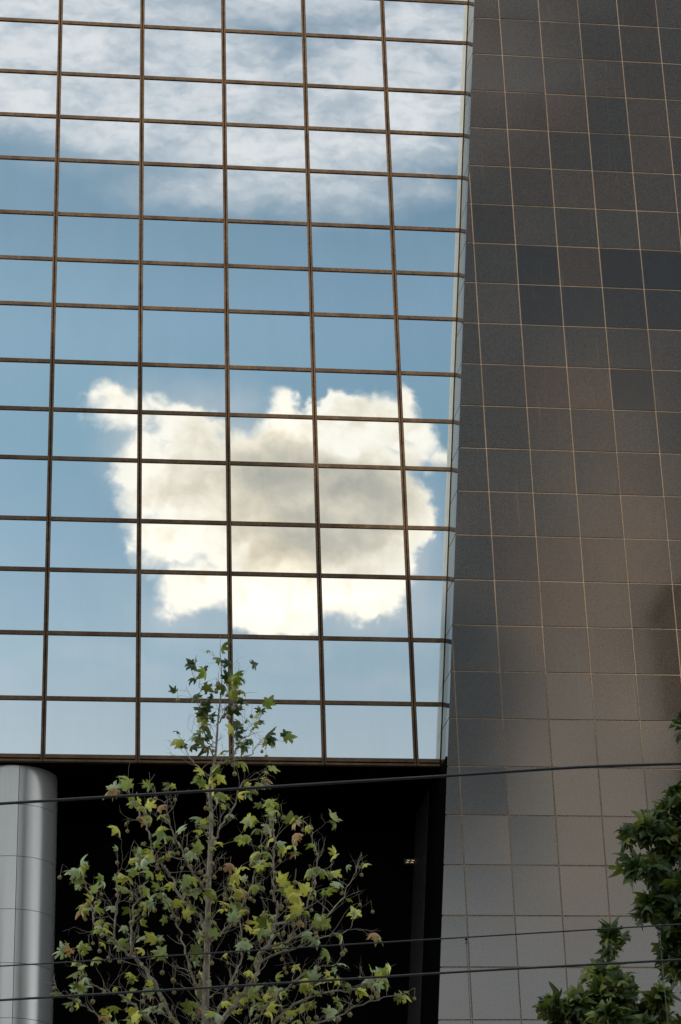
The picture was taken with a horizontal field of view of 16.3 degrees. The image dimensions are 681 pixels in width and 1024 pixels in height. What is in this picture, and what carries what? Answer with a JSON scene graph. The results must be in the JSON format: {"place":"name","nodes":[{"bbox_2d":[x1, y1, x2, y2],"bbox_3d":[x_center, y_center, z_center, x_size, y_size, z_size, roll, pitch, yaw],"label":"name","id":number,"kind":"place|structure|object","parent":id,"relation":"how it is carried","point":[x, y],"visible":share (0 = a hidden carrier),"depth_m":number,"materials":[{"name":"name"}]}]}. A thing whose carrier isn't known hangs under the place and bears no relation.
{"place":"outdoors","nodes":[
{"label":"outdoors","id":0,"kind":"place"},
{"bbox_2d":[46,635,415,1023],"bbox_3d":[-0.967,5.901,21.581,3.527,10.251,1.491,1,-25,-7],"label":"plane tree","id":1,"kind":"object","parent":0,"point":[290,893],"visible":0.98,"depth_m":22.56,"materials":[{"name":"green plant"}]},
{"bbox_2d":[0,0,680,1023],"bbox_3d":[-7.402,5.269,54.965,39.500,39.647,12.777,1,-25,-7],"label":"office building","id":2,"kind":"structure","parent":0,"point":[340,372],"depth_m":52.39,"materials":[{"name":"grey"}]},
{"bbox_2d":[404,859,413,863],"bbox_3d":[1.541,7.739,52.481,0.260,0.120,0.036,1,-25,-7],"label":"wall light","id":3,"kind":"object","parent":2,"relation":"attached to","point":[408,861],"visible":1,"depth_m":52.47,"materials":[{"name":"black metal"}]},
{"bbox_2d":[0,762,680,804],"bbox_3d":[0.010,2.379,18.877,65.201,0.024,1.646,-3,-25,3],"label":"overhead cable","id":4,"kind":"object","parent":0,"point":[343,782],"visible":1,"depth_m":18.21,"materials":[{"name":"black rubber"}]},
{"bbox_2d":[0,959,680,1000],"bbox_3d":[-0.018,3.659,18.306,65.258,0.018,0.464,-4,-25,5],"label":"overhead cable","id":5,"kind":"object","parent":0,"point":[343,979],"visible":1,"depth_m":18.12,"materials":[{"name":"black rubber"}]},
{"bbox_2d":[0,923,680,966],"bbox_3d":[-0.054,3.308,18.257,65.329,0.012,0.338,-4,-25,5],"label":"overhead cable","id":6,"kind":"object","parent":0,"point":[341,945],"visible":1,"depth_m":18.36,"materials":[{"name":"black rubber"}]},
{"bbox_2d":[464,937,470,1023],"bbox_3d":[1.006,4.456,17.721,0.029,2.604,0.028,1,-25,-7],"label":"hanging wire","id":7,"kind":"object","parent":6,"relation":"hanging from","point":[466,938],"visible":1,"depth_m":18.13,"materials":[{"name":"grey metal"}]},
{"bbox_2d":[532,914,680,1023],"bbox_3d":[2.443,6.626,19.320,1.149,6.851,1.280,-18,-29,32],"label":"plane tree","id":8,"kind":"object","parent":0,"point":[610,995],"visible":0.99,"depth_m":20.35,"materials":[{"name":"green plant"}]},
{"bbox_2d":[608,709,680,993],"bbox_3d":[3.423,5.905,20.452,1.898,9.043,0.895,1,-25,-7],"label":"plane tree","id":9,"kind":"object","parent":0,"point":[658,827],"visible":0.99,"depth_m":21.41,"materials":[{"name":"green plant"}]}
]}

